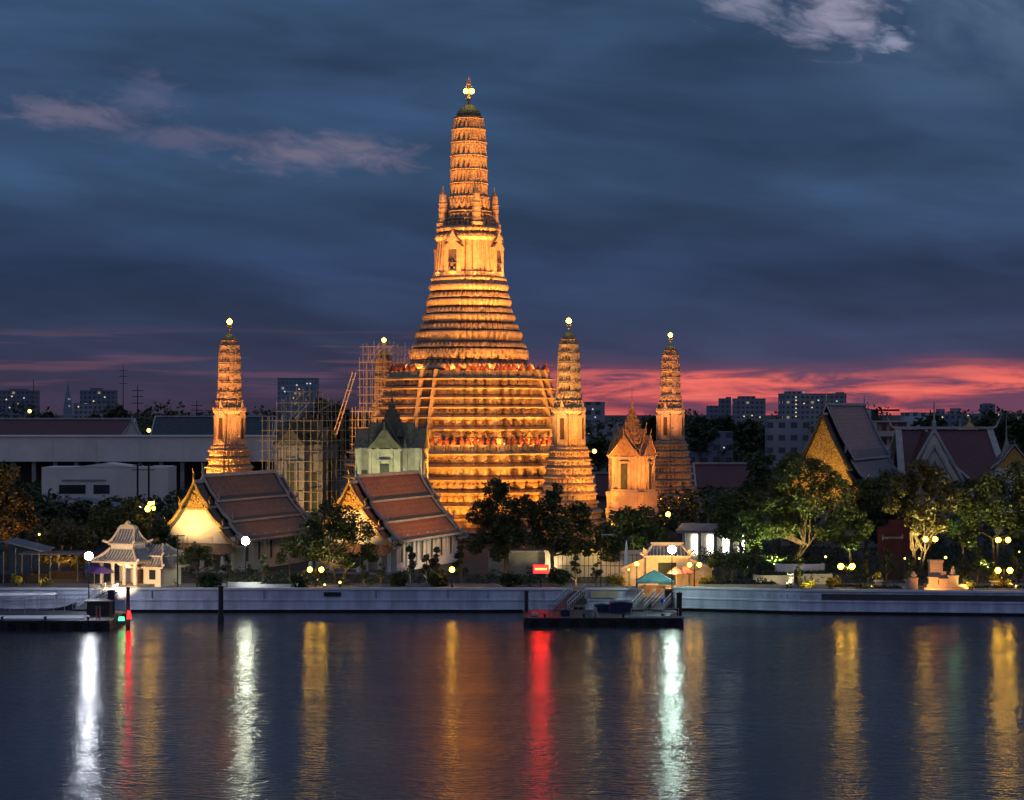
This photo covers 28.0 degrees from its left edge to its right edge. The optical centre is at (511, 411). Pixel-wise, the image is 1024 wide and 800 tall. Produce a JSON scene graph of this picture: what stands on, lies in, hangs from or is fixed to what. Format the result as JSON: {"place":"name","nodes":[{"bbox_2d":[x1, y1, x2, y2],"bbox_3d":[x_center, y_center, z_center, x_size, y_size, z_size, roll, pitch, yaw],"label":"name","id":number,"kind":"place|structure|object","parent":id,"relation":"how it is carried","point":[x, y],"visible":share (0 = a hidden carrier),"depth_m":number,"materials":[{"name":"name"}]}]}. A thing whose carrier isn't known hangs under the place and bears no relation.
{"place":"outdoors","nodes":[
{"label":"outdoors","id":0,"kind":"place"},
{"bbox_2d":[150,416,279,434],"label":"roof","id":1,"kind":"structure","parent":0,"point":[182,425],"depth_m":556.54,"materials":[{"name":"metal"}]},
{"bbox_2d":[0,607,1023,799],"bbox_3d":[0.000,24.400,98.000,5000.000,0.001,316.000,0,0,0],"label":"river","id":2,"kind":"structure","parent":0,"point":[713,705],"depth_m":168.74,"materials":[{"name":"blue liquid"}]},
{"bbox_2d":[0,593,75,610],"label":"river boat","id":3,"kind":"object","parent":2,"relation":"on","point":[70,607],"visible":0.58,"depth_m":244.94,"materials":[{"name":"black metal"}]},
{"bbox_2d":[0,594,125,629],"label":"floating pier","id":4,"kind":"structure","parent":2,"relation":"on","point":[98,614],"depth_m":231.95,"materials":[{"name":"black metal"}]},
{"bbox_2d":[73,583,117,610],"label":"gangway","id":5,"kind":"object","parent":4,"relation":"on","point":[82,607],"visible":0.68,"depth_m":245.01,"materials":[{"name":"grey"}]},
{"bbox_2d":[0,588,572,611],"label":"river wall","id":6,"kind":"structure","parent":2,"relation":"in","point":[335,599],"depth_m":250.00,"materials":[{"name":"paint"}]},
{"bbox_2d":[523,605,685,626],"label":"floating pier","id":7,"kind":"structure","parent":2,"relation":"on","point":[575,618],"depth_m":233.50,"materials":[{"name":"black metal"}]},
{"bbox_2d":[552,584,585,609],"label":"gangway","id":8,"kind":"object","parent":7,"relation":"on","point":[572,598],"visible":0.9,"depth_m":245.71,"materials":[{"name":"grey"}]},
{"bbox_2d":[608,601,632,611],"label":"crate","id":9,"kind":"object","parent":7,"relation":"on","point":[620,606],"visible":0.89,"depth_m":239.84,"materials":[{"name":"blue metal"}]},
{"bbox_2d":[631,589,655,611],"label":"gangway","id":10,"kind":"object","parent":7,"relation":"on","point":[644,602],"visible":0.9,"depth_m":244.53,"materials":[{"name":"grey"}]},
{"bbox_2d":[636,570,673,607],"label":"canopy tent","id":11,"kind":"object","parent":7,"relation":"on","point":[654,577],"visible":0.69,"depth_m":249.28,"materials":[{"name":"teal fabric"}]},
{"bbox_2d":[585,587,641,609],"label":"river wall","id":12,"kind":"structure","parent":2,"relation":"in","point":[604,595],"depth_m":250.02,"materials":[{"name":"paint"}]},
{"bbox_2d":[640,585,664,597],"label":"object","id":13,"kind":"object","parent":12,"relation":"attached to","point":[648,590],"visible":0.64,"depth_m":250.14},
{"bbox_2d":[673,586,1023,615],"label":"river wall","id":14,"kind":"structure","parent":2,"relation":"in","point":[872,601],"depth_m":247.56,"materials":[{"name":"paint"}]},
{"bbox_2d":[0,415,1023,591],"bbox_3d":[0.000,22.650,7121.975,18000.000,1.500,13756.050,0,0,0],"label":"ground","id":15,"kind":"structure","parent":0,"point":[476,564],"depth_m":288.77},
{"bbox_2d":[0,379,39,417],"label":"tower block","id":16,"kind":"structure","parent":15,"relation":"on","point":[24,396],"depth_m":1500.00,"materials":[{"name":"grey"}]},
{"bbox_2d":[0,459,45,569],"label":"tree","id":17,"kind":"object","parent":15,"relation":"on","point":[10,523],"visible":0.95,"depth_m":284.35,"materials":[{"name":"green plant"}]},
{"bbox_2d":[18,550,89,580],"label":"market shed","id":18,"kind":"structure","parent":15,"relation":"on","point":[59,574],"depth_m":269.35,"materials":[{"name":"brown wood"}]},
{"bbox_2d":[24,517,99,570],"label":"tree","id":19,"kind":"object","parent":15,"relation":"on","point":[88,540],"visible":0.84,"depth_m":271.37,"materials":[{"name":"green plant"}]},
{"bbox_2d":[0,418,137,434],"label":"long roof hall","id":20,"kind":"structure","parent":15,"relation":"on","point":[63,426],"depth_m":517.47,"materials":[{"name":"white paint"}]},
{"bbox_2d":[9,478,130,547],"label":"tree","id":21,"kind":"object","parent":15,"relation":"on","point":[82,509],"visible":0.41,"depth_m":329.16,"materials":[{"name":"green plant"}]},
{"bbox_2d":[73,403,105,417],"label":"tower block","id":22,"kind":"structure","parent":15,"relation":"on","point":[82,410],"depth_m":1400.00,"materials":[{"name":"grey"}]},
{"bbox_2d":[80,388,117,412],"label":"tower block","id":23,"kind":"structure","parent":15,"relation":"on","point":[99,395],"depth_m":1500.00,"materials":[{"name":"grey"}]},
{"bbox_2d":[42,462,175,523],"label":"warehouse","id":24,"kind":"structure","parent":15,"relation":"on","point":[106,480],"depth_m":398.00,"materials":[{"name":"white paint"}]},
{"bbox_2d":[59,485,85,493],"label":"window","id":25,"kind":"structure","parent":24,"relation":"in","point":[63,489],"depth_m":397.84,"materials":[{"name":"grey"}]},
{"bbox_2d":[103,404,131,417],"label":"tree","id":26,"kind":"object","parent":15,"relation":"on","point":[119,411],"visible":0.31,"depth_m":618.75,"materials":[{"name":"green plant"}]},
{"bbox_2d":[84,496,156,572],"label":"tree","id":27,"kind":"object","parent":15,"relation":"on","point":[128,508],"visible":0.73,"depth_m":279.25,"materials":[{"name":"green plant"}]},
{"bbox_2d":[0,435,275,495],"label":"long white building","id":28,"kind":"structure","parent":15,"relation":"on","point":[31,455],"depth_m":430.00,"materials":[{"name":"paint"}]},
{"bbox_2d":[149,517,182,549],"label":"tree","id":29,"kind":"object","parent":15,"relation":"on","point":[160,527],"visible":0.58,"depth_m":267.24,"materials":[{"name":"green plant"}]},
{"bbox_2d":[205,317,253,473],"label":"temple tower","id":30,"kind":"structure","parent":15,"relation":"on","point":[229,450],"depth_m":331.17,"materials":[{"name":"stone"}]},
{"bbox_2d":[149,459,316,573],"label":"temple hall","id":31,"kind":"structure","parent":15,"relation":"on","point":[222,514],"depth_m":285.65,"materials":[{"name":"brown tile"}]},
{"bbox_2d":[275,537,299,576],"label":"tree","id":32,"kind":"object","parent":15,"relation":"on","point":[287,547],"visible":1,"depth_m":263.72,"materials":[{"name":"green plant"}]},
{"bbox_2d":[277,378,318,426],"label":"tower block","id":33,"kind":"structure","parent":15,"relation":"on","point":[286,386],"depth_m":1300.00,"materials":[{"name":"grey concrete"}]},
{"bbox_2d":[259,386,351,520],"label":"scaffolding","id":34,"kind":"object","parent":15,"relation":"on","point":[302,392],"visible":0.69,"depth_m":377.50,"materials":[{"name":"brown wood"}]},
{"bbox_2d":[273,400,339,522],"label":"mondop","id":35,"kind":"structure","parent":15,"relation":"on","point":[298,450],"depth_m":376.79,"materials":[{"name":"grey stone"}]},
{"bbox_2d":[284,458,297,495],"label":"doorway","id":36,"kind":"structure","parent":35,"relation":"in","point":[292,466],"depth_m":376.21,"materials":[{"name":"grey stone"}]},
{"bbox_2d":[290,497,380,582],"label":"tree","id":37,"kind":"object","parent":15,"relation":"on","point":[340,528],"visible":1,"depth_m":262.20,"materials":[{"name":"green plant"}]},
{"bbox_2d":[311,398,364,467],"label":"tree","id":38,"kind":"object","parent":15,"relation":"on","point":[341,436],"visible":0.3,"depth_m":438.62,"materials":[{"name":"green plant"}]},
{"bbox_2d":[333,342,409,495],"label":"scaffolding","id":39,"kind":"object","parent":15,"relation":"on","point":[370,378],"visible":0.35,"depth_m":416.54,"materials":[{"name":"brown wood"}]},
{"bbox_2d":[371,338,391,421],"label":"temple tower","id":40,"kind":"structure","parent":15,"relation":"on","point":[383,366],"depth_m":416.62,"materials":[{"name":"stone"}]},
{"bbox_2d":[302,461,469,574],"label":"temple hall","id":41,"kind":"structure","parent":15,"relation":"on","point":[402,510],"depth_m":286.09,"materials":[{"name":"orange tile"}]},
{"bbox_2d":[354,397,429,477],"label":"mondop","id":42,"kind":"structure","parent":15,"relation":"on","point":[391,442],"depth_m":331.50,"materials":[{"name":"paint"}]},
{"bbox_2d":[451,543,467,582],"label":"topiary tree","id":43,"kind":"object","parent":15,"relation":"on","point":[460,555],"visible":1,"depth_m":261.69,"materials":[{"name":"green plant"}]},
{"bbox_2d":[341,77,596,542],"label":"temple tower","id":44,"kind":"structure","parent":15,"relation":"on","point":[471,386],"depth_m":356.42,"materials":[{"name":"stone"}]},
{"bbox_2d":[464,477,538,575],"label":"tree","id":45,"kind":"object","parent":15,"relation":"on","point":[505,526],"visible":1,"depth_m":261.25,"materials":[{"name":"green plant"}]},
{"bbox_2d":[0,480,1023,559],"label":"trees","id":46,"kind":"object","parent":15,"relation":"on","point":[683,513],"visible":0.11,"depth_m":342.57,"materials":[{"name":"green plant"}]},
{"bbox_2d":[0,399,1023,478],"bbox_3d":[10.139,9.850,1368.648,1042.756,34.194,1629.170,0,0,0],"label":"distant woodland","id":47,"kind":"object","parent":15,"relation":"on","point":[590,428],"visible":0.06,"depth_m":1057.60,"materials":[{"name":"green plant"}]},
{"bbox_2d":[0,583,1023,590],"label":"promenade","id":48,"kind":"structure","parent":15,"relation":"on","point":[579,586],"depth_m":258.76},
{"bbox_2d":[0,538,54,584],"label":"market shed","id":49,"kind":"structure","parent":48,"relation":"on","point":[39,547],"depth_m":263.65,"materials":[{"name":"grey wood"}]},
{"bbox_2d":[85,520,154,587],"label":"chinese pavilion","id":50,"kind":"structure","parent":48,"relation":"on","point":[127,541],"depth_m":256.60,"materials":[{"name":"paint"}]},
{"bbox_2d":[117,542,189,586],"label":"chinese annex","id":51,"kind":"object","parent":48,"relation":"on","point":[160,570],"visible":0.72,"depth_m":257.54,"materials":[{"name":"beige paint"}]},
{"bbox_2d":[174,541,216,587],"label":"tree","id":52,"kind":"object","parent":48,"relation":"on","point":[197,552],"visible":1,"depth_m":255.75,"materials":[{"name":"green plant"}]},
{"bbox_2d":[195,571,224,587],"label":"bush","id":53,"kind":"object","parent":48,"relation":"on","point":[208,580],"visible":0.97,"depth_m":255.38,"materials":[{"name":"green plant"}]},
{"bbox_2d":[228,577,273,587],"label":"planter","id":54,"kind":"object","parent":48,"relation":"on","point":[243,583],"visible":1,"depth_m":255.41,"materials":[{"name":"white paint"}]},
{"bbox_2d":[284,571,309,587],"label":"bush","id":55,"kind":"object","parent":48,"relation":"on","point":[298,579],"visible":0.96,"depth_m":254.99,"materials":[{"name":"green plant"}]},
{"bbox_2d":[427,569,450,586],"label":"bush","id":56,"kind":"object","parent":48,"relation":"on","point":[438,578],"visible":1,"depth_m":257.31,"materials":[{"name":"green plant"}]},
{"bbox_2d":[497,573,522,586],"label":"bush","id":57,"kind":"object","parent":48,"relation":"on","point":[508,580],"visible":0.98,"depth_m":256.66,"materials":[{"name":"green plant"}]},
{"bbox_2d":[547,566,574,584],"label":"bush","id":58,"kind":"object","parent":48,"relation":"on","point":[557,576],"visible":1,"depth_m":257.24,"materials":[{"name":"green plant"}]},
{"bbox_2d":[707,549,751,581],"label":"tree","id":59,"kind":"object","parent":48,"relation":"on","point":[717,560],"visible":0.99,"depth_m":255.10,"materials":[{"name":"green plant"}]},
{"bbox_2d":[699,579,779,587],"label":"planter","id":60,"kind":"object","parent":48,"relation":"on","point":[755,584],"visible":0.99,"depth_m":254.00,"materials":[{"name":"concrete"}]},
{"bbox_2d":[753,570,794,584],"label":"planter","id":61,"kind":"object","parent":48,"relation":"on","point":[782,578],"visible":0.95,"depth_m":259.86,"materials":[{"name":"beige paint"}]},
{"bbox_2d":[797,569,831,583],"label":"planter","id":62,"kind":"object","parent":48,"relation":"on","point":[826,574],"visible":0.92,"depth_m":260.81,"materials":[{"name":"beige paint"}]},
{"bbox_2d":[920,559,968,589],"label":"stone monument","id":63,"kind":"object","parent":48,"relation":"on","point":[937,579],"visible":1,"depth_m":249.50,"materials":[{"name":"stone"}]},
{"bbox_2d":[970,547,986,585],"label":"topiary tree","id":64,"kind":"object","parent":48,"relation":"on","point":[975,564],"visible":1,"depth_m":255.58,"materials":[{"name":"green plant"}]},
{"bbox_2d":[972,584,1023,590],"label":"planter","id":65,"kind":"object","parent":48,"relation":"on","point":[994,587],"visible":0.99,"depth_m":248.80,"materials":[{"name":"beige paint"}]},
{"bbox_2d":[487,550,544,575],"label":"wall","id":66,"kind":"structure","parent":15,"relation":"on","point":[520,561],"depth_m":273.75,"materials":[{"name":"grey stone"}]},
{"bbox_2d":[523,482,599,568],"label":"tree","id":67,"kind":"object","parent":15,"relation":"on","point":[554,525],"visible":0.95,"depth_m":265.38,"materials":[{"name":"green plant"}]},
{"bbox_2d":[525,318,606,549],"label":"temple tower","id":68,"kind":"structure","parent":15,"relation":"on","point":[568,468],"depth_m":324.88,"materials":[{"name":"stone"}]},
{"bbox_2d":[544,550,644,576],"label":"wall","id":69,"kind":"structure","parent":15,"relation":"on","point":[593,561],"depth_m":271.80,"materials":[{"name":"beige paint"}]},
{"bbox_2d":[584,402,604,423],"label":"tower block","id":70,"kind":"structure","parent":15,"relation":"on","point":[595,410],"depth_m":700.00,"materials":[{"name":"grey"}]},
{"bbox_2d":[170,541,1023,586],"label":"garden ground cover","id":71,"kind":"object","parent":15,"relation":"on","point":[763,555],"visible":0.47,"depth_m":281.23,"materials":[{"name":"green plant"}]},
{"bbox_2d":[584,434,611,471],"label":"tree","id":72,"kind":"object","parent":15,"relation":"on","point":[601,446],"visible":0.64,"depth_m":518.92,"materials":[{"name":"green plant"}]},
{"bbox_2d":[593,472,608,519],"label":"house","id":73,"kind":"structure","parent":15,"relation":"on","point":[601,480],"depth_m":397.54,"materials":[{"name":"concrete"}]},
{"bbox_2d":[585,422,624,473],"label":"tower block","id":74,"kind":"structure","parent":15,"relation":"on","point":[605,430],"depth_m":640.00,"materials":[{"name":"grey"}]},
{"bbox_2d":[588,524,631,563],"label":"tree","id":75,"kind":"object","parent":15,"relation":"on","point":[613,545],"visible":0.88,"depth_m":271.27,"materials":[{"name":"green plant"}]},
{"bbox_2d":[605,400,658,540],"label":"mondop","id":76,"kind":"structure","parent":15,"relation":"on","point":[631,455],"depth_m":347.51,"materials":[{"name":"stone"}]},
{"bbox_2d":[618,461,629,490],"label":"doorway","id":77,"kind":"structure","parent":76,"relation":"in","point":[623,469],"depth_m":347.00,"materials":[{"name":"stone"}]},
{"bbox_2d":[607,504,669,549],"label":"tree","id":78,"kind":"object","parent":15,"relation":"on","point":[638,521],"visible":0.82,"depth_m":287.04,"materials":[{"name":"green plant"}]},
{"bbox_2d":[621,542,713,586],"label":"chinese gate","id":79,"kind":"structure","parent":15,"relation":"on","point":[659,557],"depth_m":257.56,"materials":[{"name":"paint"}]},
{"bbox_2d":[652,331,702,529],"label":"temple tower","id":80,"kind":"structure","parent":15,"relation":"on","point":[673,472],"depth_m":385.77,"materials":[{"name":"stone"}]},
{"bbox_2d":[684,414,720,461],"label":"tree","id":81,"kind":"object","parent":15,"relation":"on","point":[700,428],"visible":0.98,"depth_m":558.50,"materials":[{"name":"green plant"}]},
{"bbox_2d":[686,431,732,471],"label":"building","id":82,"kind":"structure","parent":15,"relation":"on","point":[723,441],"depth_m":560.00,"materials":[{"name":"grey"}]},
{"bbox_2d":[675,523,752,562],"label":"gallery","id":83,"kind":"object","parent":15,"relation":"on","point":[695,536],"visible":0.38,"depth_m":300.00,"materials":[{"name":"beige paint"}]},
{"bbox_2d":[692,462,751,509],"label":"house","id":84,"kind":"structure","parent":15,"relation":"on","point":[726,475],"depth_m":407.75,"materials":[{"name":"white paint"}]},
{"bbox_2d":[706,412,738,448],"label":"tree","id":85,"kind":"object","parent":15,"relation":"on","point":[726,422],"visible":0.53,"depth_m":578.57,"materials":[{"name":"green plant"}]},
{"bbox_2d":[704,451,776,552],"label":"tree","id":86,"kind":"object","parent":15,"relation":"on","point":[757,474],"visible":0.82,"depth_m":295.06,"materials":[{"name":"green plant"}]},
{"bbox_2d":[725,508,771,567],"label":"tree","id":87,"kind":"object","parent":15,"relation":"on","point":[746,520],"visible":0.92,"depth_m":283.30,"materials":[{"name":"green plant"}]},
{"bbox_2d":[733,413,763,458],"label":"tree","id":88,"kind":"object","parent":15,"relation":"on","point":[747,431],"visible":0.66,"depth_m":569.26,"materials":[{"name":"green plant"}]},
{"bbox_2d":[732,396,765,443],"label":"tower block","id":89,"kind":"structure","parent":15,"relation":"on","point":[744,407],"depth_m":1400.00,"materials":[{"name":"grey"}]},
{"bbox_2d":[745,458,802,553],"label":"tree","id":90,"kind":"object","parent":15,"relation":"on","point":[776,516],"visible":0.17,"depth_m":305.68,"materials":[{"name":"green plant"}]},
{"bbox_2d":[740,451,854,560],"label":"tree","id":91,"kind":"object","parent":15,"relation":"on","point":[780,485],"visible":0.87,"depth_m":287.25,"materials":[{"name":"green plant"}]},
{"bbox_2d":[775,558,824,573],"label":"planter","id":92,"kind":"object","parent":15,"relation":"on","point":[788,566],"visible":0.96,"depth_m":265.73,"materials":[{"name":"white paint"}]},
{"bbox_2d":[778,391,846,438],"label":"tower block","id":93,"kind":"structure","parent":15,"relation":"on","point":[800,405],"depth_m":1350.00,"materials":[{"name":"grey"}]},
{"bbox_2d":[781,394,907,547],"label":"ordination hall","id":94,"kind":"structure","parent":15,"relation":"on","point":[849,426],"depth_m":334.77,"materials":[{"name":"tile"}]},
{"bbox_2d":[821,499,874,569],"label":"tree","id":95,"kind":"object","parent":15,"relation":"on","point":[851,542],"visible":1,"depth_m":278.50,"materials":[{"name":"green plant"}]},
{"bbox_2d":[835,469,893,556],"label":"tree","id":96,"kind":"object","parent":15,"relation":"on","point":[866,495],"visible":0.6,"depth_m":299.18,"materials":[{"name":"green plant"}]},
{"bbox_2d":[877,520,909,579],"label":"sign board","id":97,"kind":"object","parent":15,"relation":"on","point":[893,536],"visible":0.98,"depth_m":267.80,"materials":[{"name":"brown wood"}]},
{"bbox_2d":[872,468,915,538],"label":"tree","id":98,"kind":"object","parent":15,"relation":"on","point":[887,517],"visible":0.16,"depth_m":303.56,"materials":[{"name":"green plant"}]},
{"bbox_2d":[882,457,962,573],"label":"tree","id":99,"kind":"object","parent":15,"relation":"on","point":[918,514],"visible":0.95,"depth_m":275.29,"materials":[{"name":"green plant"}]},
{"bbox_2d":[886,402,1000,526],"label":"cross gabled hall","id":100,"kind":"structure","parent":15,"relation":"on","point":[959,455],"depth_m":396.01,"materials":[{"name":"red tile"}]},
{"bbox_2d":[945,478,980,570],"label":"tree","id":101,"kind":"object","parent":15,"relation":"on","point":[969,520],"visible":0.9,"depth_m":280.45,"materials":[{"name":"green plant"}]},
{"bbox_2d":[936,414,1023,434],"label":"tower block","id":102,"kind":"structure","parent":15,"relation":"on","point":[950,419],"depth_m":1150.00,"materials":[{"name":"grey"}]},
{"bbox_2d":[972,412,1013,442],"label":"tree","id":103,"kind":"object","parent":15,"relation":"on","point":[984,421],"visible":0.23,"depth_m":518.83,"materials":[{"name":"green plant"}]},
{"bbox_2d":[964,460,1023,567],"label":"tree","id":104,"kind":"object","parent":15,"relation":"on","point":[988,485],"visible":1,"depth_m":281.05,"materials":[{"name":"green plant"}]},
{"bbox_2d":[987,440,1023,532],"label":"shrine hall","id":105,"kind":"structure","parent":15,"relation":"on","point":[1016,453],"depth_m":370.14,"materials":[{"name":"beige paint"}]},
{"bbox_2d":[989,411,1023,453],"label":"tree","id":106,"kind":"object","parent":15,"relation":"on","point":[1015,428],"visible":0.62,"depth_m":508.74,"materials":[{"name":"green plant"}]},
{"bbox_2d":[0,0,1023,606],"label":"sky","id":107,"kind":"structure","parent":0,"point":[809,196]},
{"bbox_2d":[765,419,807,469],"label":"building","id":108,"kind":"structure","parent":0,"point":[783,436],"depth_m":540.00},
{"bbox_2d":[845,409,909,452],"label":"balcony building","id":109,"kind":"structure","parent":0,"point":[884,430],"depth_m":520.96,"materials":[{"name":"paint"}]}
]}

